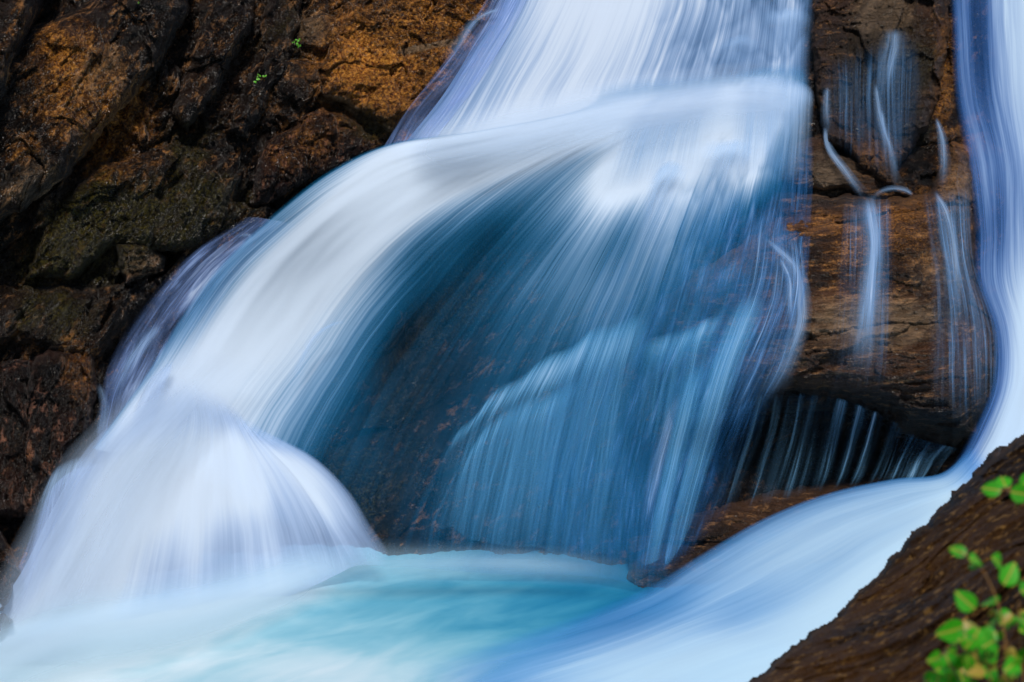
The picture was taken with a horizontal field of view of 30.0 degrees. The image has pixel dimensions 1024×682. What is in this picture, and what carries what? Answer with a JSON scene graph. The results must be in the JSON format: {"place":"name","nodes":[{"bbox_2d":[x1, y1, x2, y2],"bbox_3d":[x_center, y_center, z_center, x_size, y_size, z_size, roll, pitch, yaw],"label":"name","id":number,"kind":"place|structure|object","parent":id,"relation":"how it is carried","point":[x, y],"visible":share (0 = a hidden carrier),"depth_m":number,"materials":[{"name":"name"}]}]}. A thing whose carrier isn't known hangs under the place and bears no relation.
{"place":"outdoors","nodes":[
{"label":"outdoors","id":0,"kind":"place"},
{"bbox_2d":[32,468,79,564],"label":"side stream","id":1,"kind":"structure","parent":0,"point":[39,539],"depth_m":13.85,"materials":[{"name":"liquid"}]},
{"bbox_2d":[0,566,316,681],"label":"foam mist","id":2,"kind":"structure","parent":0,"point":[54,636],"depth_m":13.43,"materials":[{"name":"liquid"}]},
{"bbox_2d":[1,547,667,681],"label":"pool","id":3,"kind":"structure","parent":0,"point":[370,615],"depth_m":13.63,"materials":[{"name":"liquid"}]},
{"bbox_2d":[0,397,364,633],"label":"waterfall","id":4,"kind":"structure","parent":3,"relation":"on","point":[163,500],"depth_m":14.27,"materials":[{"name":"liquid"}]},
{"bbox_2d":[50,464,80,488],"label":"cascade","id":5,"kind":"object","parent":4,"relation":"on","point":[73,472],"visible":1,"depth_m":13.82,"materials":[{"name":"liquid"}]},
{"bbox_2d":[141,367,168,401],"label":"cascade","id":6,"kind":"object","parent":4,"relation":"on","point":[158,378],"visible":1,"depth_m":14.46,"materials":[{"name":"liquid"}]},
{"bbox_2d":[0,0,1003,571],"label":"cliff","id":7,"kind":"structure","parent":0,"point":[464,334],"depth_m":15.56,"materials":[{"name":"brown stone"}]},
{"bbox_2d":[0,613,12,637],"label":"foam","id":8,"kind":"object","parent":7,"relation":"on","point":[6,621],"visible":0.38,"depth_m":13.35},
{"bbox_2d":[0,530,21,610],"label":"boulder","id":9,"kind":"object","parent":7,"relation":"on","point":[10,570],"visible":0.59,"depth_m":13.42,"materials":[{"name":"stone"}]},
{"bbox_2d":[0,0,42,99],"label":"rock slab","id":10,"kind":"object","parent":7,"relation":"on","point":[18,18],"visible":0.79,"depth_m":13.99,"materials":[{"name":"brown stone"}]},
{"bbox_2d":[0,350,98,520],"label":"rock outcrop","id":11,"kind":"object","parent":7,"relation":"attached to","point":[48,399],"visible":0.91,"depth_m":14.06,"materials":[{"name":"brown stone"}]},
{"bbox_2d":[0,283,147,358],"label":"boulder","id":12,"kind":"object","parent":7,"relation":"on","point":[55,317],"visible":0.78,"depth_m":14.41,"materials":[{"name":"brown stone"}]},
{"bbox_2d":[0,0,189,222],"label":"rock slab","id":13,"kind":"object","parent":7,"relation":"on","point":[79,76],"visible":0.89,"depth_m":14.30,"materials":[{"name":"brown stone"}]},
{"bbox_2d":[25,143,241,280],"bbox_3d":[-2.932,-1.013,15.375,2.402,1.177,1.447,-10,18,-34],"label":"rock ledge","id":14,"kind":"object","parent":7,"relation":"on","point":[173,198],"visible":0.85,"depth_m":14.77,"materials":[{"name":"stone"}]},
{"bbox_2d":[116,244,166,284],"bbox_3d":[-3.002,-0.602,15.308,0.479,0.593,1.395,-2,15,-7],"label":"rock block","id":15,"kind":"object","parent":7,"relation":"on","point":[138,262],"visible":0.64,"depth_m":14.71,"materials":[{"name":"brown stone"}]},
{"bbox_2d":[106,219,269,429],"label":"side stream","id":16,"kind":"structure","parent":7,"relation":"on","point":[195,291],"depth_m":15.02,"materials":[{"name":"liquid"}]},
{"bbox_2d":[172,0,254,132],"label":"rock slab","id":17,"kind":"object","parent":7,"relation":"on","point":[221,34],"visible":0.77,"depth_m":15.26,"materials":[{"name":"brown stone"}]},
{"bbox_2d":[224,0,302,142],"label":"rock slab","id":18,"kind":"object","parent":7,"relation":"on","point":[280,24],"visible":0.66,"depth_m":15.58,"materials":[{"name":"brown stone"}]},
{"bbox_2d":[273,58,321,107],"bbox_3d":[-1.848,-2.161,16.191,0.593,0.572,1.450,0,15,0],"label":"boulder","id":19,"kind":"object","parent":7,"relation":"on","point":[298,82],"visible":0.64,"depth_m":15.61,"materials":[{"name":"brown stone"}]},
{"bbox_2d":[251,107,386,206],"bbox_3d":[-1.626,-1.534,16.129,1.944,0.932,1.198,-13,20,-41],"label":"rock outcrop","id":20,"kind":"object","parent":7,"relation":"on","point":[321,141],"visible":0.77,"depth_m":15.53,"materials":[{"name":"brown stone"}]},
{"bbox_2d":[302,11,340,52],"bbox_3d":[-1.651,-2.625,16.438,0.542,0.489,1.388,0,15,0],"label":"boulder","id":21,"kind":"object","parent":7,"relation":"on","point":[321,32],"visible":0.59,"depth_m":15.86,"materials":[{"name":"brown stone"}]},
{"bbox_2d":[318,0,498,131],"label":"rock outcrop","id":22,"kind":"object","parent":7,"relation":"on","point":[388,65],"visible":0.88,"depth_m":15.89,"materials":[{"name":"brown stone"}]},
{"bbox_2d":[404,0,516,140],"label":"side stream","id":23,"kind":"structure","parent":22,"relation":"on","point":[508,11],"depth_m":16.32,"materials":[{"name":"liquid"}]},
{"bbox_2d":[95,68,802,468],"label":"fan waterfall","id":24,"kind":"structure","parent":7,"relation":"on","point":[319,262],"depth_m":15.38,"materials":[{"name":"liquid"}]},
{"bbox_2d":[438,84,773,152],"bbox_3d":[0.795,-1.739,15.507,3.270,1.029,0.751,1,15,5],"label":"spray","id":25,"kind":"object","parent":24,"relation":"on","point":[573,119],"visible":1,"depth_m":15.45,"materials":[{"name":"white liquid"}]},
{"bbox_2d":[634,112,693,160],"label":"cascade","id":26,"kind":"object","parent":24,"relation":"on","point":[648,125],"visible":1,"depth_m":15.42,"materials":[{"name":"liquid"}]},
{"bbox_2d":[651,164,676,199],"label":"cascade","id":27,"kind":"object","parent":24,"relation":"on","point":[664,170],"visible":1,"depth_m":15.27,"materials":[{"name":"liquid"}]},
{"bbox_2d":[716,144,737,156],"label":"cascade","id":28,"kind":"object","parent":24,"relation":"on","point":[733,147],"visible":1,"depth_m":15.09,"materials":[{"name":"liquid"}]},
{"bbox_2d":[747,79,809,143],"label":"cascade","id":29,"kind":"object","parent":24,"relation":"on","point":[790,97],"visible":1,"depth_m":15.20,"materials":[{"name":"liquid"}]},
{"bbox_2d":[471,401,554,453],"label":"cascade","id":30,"kind":"object","parent":7,"relation":"on","point":[521,419],"visible":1,"depth_m":14.77,"materials":[{"name":"liquid"}]},
{"bbox_2d":[470,327,633,426],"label":"cascade","id":31,"kind":"object","parent":7,"relation":"on","point":[555,368],"visible":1,"depth_m":14.92,"materials":[{"name":"liquid"}]},
{"bbox_2d":[408,0,803,139],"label":"waterfall","id":32,"kind":"structure","parent":7,"relation":"on","point":[550,56],"depth_m":16.08,"materials":[{"name":"liquid"}]},
{"bbox_2d":[667,392,693,490],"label":"cascade","id":33,"kind":"object","parent":7,"relation":"on","point":[680,431],"visible":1,"depth_m":13.91,"materials":[{"name":"liquid"}]},
{"bbox_2d":[663,322,705,364],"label":"cascade","id":34,"kind":"object","parent":7,"relation":"on","point":[701,330],"visible":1,"depth_m":14.00,"materials":[{"name":"liquid"}]},
{"bbox_2d":[574,161,801,564],"bbox_3d":[1.256,0.027,14.834,2.031,3.095,2.117,2,15,9],"label":"torn veil","id":35,"kind":"object","parent":7,"relation":"attached to","point":[665,492],"visible":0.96,"depth_m":14.48,"materials":[{"name":"liquid"}]},
{"bbox_2d":[688,308,751,494],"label":"cascade","id":36,"kind":"object","parent":7,"relation":"on","point":[734,350],"visible":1,"depth_m":13.79,"materials":[{"name":"liquid"}]},
{"bbox_2d":[782,11,794,25],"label":"cascade","id":37,"kind":"object","parent":7,"relation":"on","point":[785,17],"visible":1,"depth_m":16.07,"materials":[{"name":"liquid"}]},
{"bbox_2d":[626,454,968,587],"bbox_3d":[2.356,1.662,15.745,4.043,1.669,2.080,-8,17,-27],"label":"rock ledge","id":38,"kind":"object","parent":7,"relation":"on","point":[706,534],"visible":0.28,"depth_m":14.81,"materials":[{"name":"brown stone"}]},
{"bbox_2d":[633,141,999,446],"bbox_3d":[2.665,-0.266,16.073,3.392,2.808,3.671,0,15,0],"label":"boulder","id":39,"kind":"object","parent":7,"relation":"on","point":[899,361],"visible":0.88,"depth_m":14.57,"materials":[{"name":"brown stone"}]},
{"bbox_2d":[724,232,803,386],"bbox_3d":[1.805,-0.134,14.323,0.786,1.491,1.064,10,18,32],"label":"film of water","id":40,"kind":"object","parent":39,"relation":"on","point":[774,294],"visible":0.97,"depth_m":14.32,"materials":[{"name":"blue liquid"}]},
{"bbox_2d":[782,262,791,306],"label":"rivulet","id":41,"kind":"structure","parent":39,"relation":"on","point":[786,270],"depth_m":14.38,"materials":[{"name":"liquid"}]},
{"bbox_2d":[774,246,803,343],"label":"rivulet","id":42,"kind":"structure","parent":39,"relation":"on","point":[800,292],"depth_m":14.32,"materials":[{"name":"liquid"}]},
{"bbox_2d":[863,207,878,319],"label":"rivulet","id":43,"kind":"structure","parent":39,"relation":"on","point":[876,236],"depth_m":14.41,"materials":[{"name":"liquid"}]},
{"bbox_2d":[835,399,917,477],"bbox_3d":[2.429,0.832,14.903,2.034,0.973,0.408,-2,15,-8],"label":"hollow curtain","id":44,"kind":"object","parent":39,"relation":"hanging from","point":[857,418],"visible":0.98,"depth_m":14.86,"materials":[{"name":"liquid"}]},
{"bbox_2d":[873,208,879,283],"bbox_3d":[2.611,-0.262,14.531,0.670,1.592,0.854,0,15,0],"label":"film of water","id":45,"kind":"object","parent":39,"relation":"on","point":[879,238],"visible":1,"depth_m":14.45,"materials":[{"name":"liquid"}]},
{"bbox_2d":[940,201,956,269],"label":"rivulet","id":46,"kind":"structure","parent":39,"relation":"on","point":[951,234],"depth_m":14.67,"materials":[{"name":"liquid"}]},
{"bbox_2d":[938,204,985,343],"bbox_3d":[3.411,-0.274,14.745,0.602,1.729,1.136,0,15,0],"label":"film of water","id":47,"kind":"object","parent":39,"relation":"on","point":[957,259],"visible":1,"depth_m":14.64,"materials":[{"name":"liquid"}]},
{"bbox_2d":[772,132,909,198],"bbox_3d":[2.739,-1.445,16.033,1.273,0.703,1.655,4,15,13],"label":"rock ledge","id":48,"kind":"object","parent":7,"relation":"on","point":[815,163],"visible":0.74,"depth_m":15.33,"materials":[{"name":"brown stone"}]},
{"bbox_2d":[824,135,845,170],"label":"rivulet","id":49,"kind":"structure","parent":48,"relation":"on","point":[826,141],"depth_m":15.28,"materials":[{"name":"liquid"}]},
{"bbox_2d":[806,0,949,185],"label":"rock outcrop","id":50,"kind":"object","parent":7,"relation":"attached to","point":[852,46],"visible":0.86,"depth_m":15.83,"materials":[{"name":"brown stone"}]},
{"bbox_2d":[958,0,1023,466],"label":"waterfall","id":51,"kind":"structure","parent":7,"relation":"on","point":[1002,275],"depth_m":15.60,"materials":[{"name":"liquid"}]},
{"bbox_2d":[482,460,977,681],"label":"side chute","id":52,"kind":"object","parent":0,"point":[754,601],"visible":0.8,"depth_m":13.60,"materials":[{"name":"liquid"}]},
{"bbox_2d":[748,435,1023,681],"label":"bank rock","id":53,"kind":"object","parent":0,"point":[893,616],"visible":0.79,"depth_m":7.37,"materials":[{"name":"brown stone"}]},
{"bbox_2d":[923,545,1023,681],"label":"shrub","id":54,"kind":"object","parent":53,"relation":"on","point":[968,635],"visible":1,"depth_m":4.93,"materials":[{"name":"green plant"}]},
{"bbox_2d":[981,474,1023,506],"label":"shrub","id":55,"kind":"object","parent":53,"relation":"on","point":[991,489],"visible":1,"depth_m":5.40,"materials":[{"name":"green plant"}]}
]}

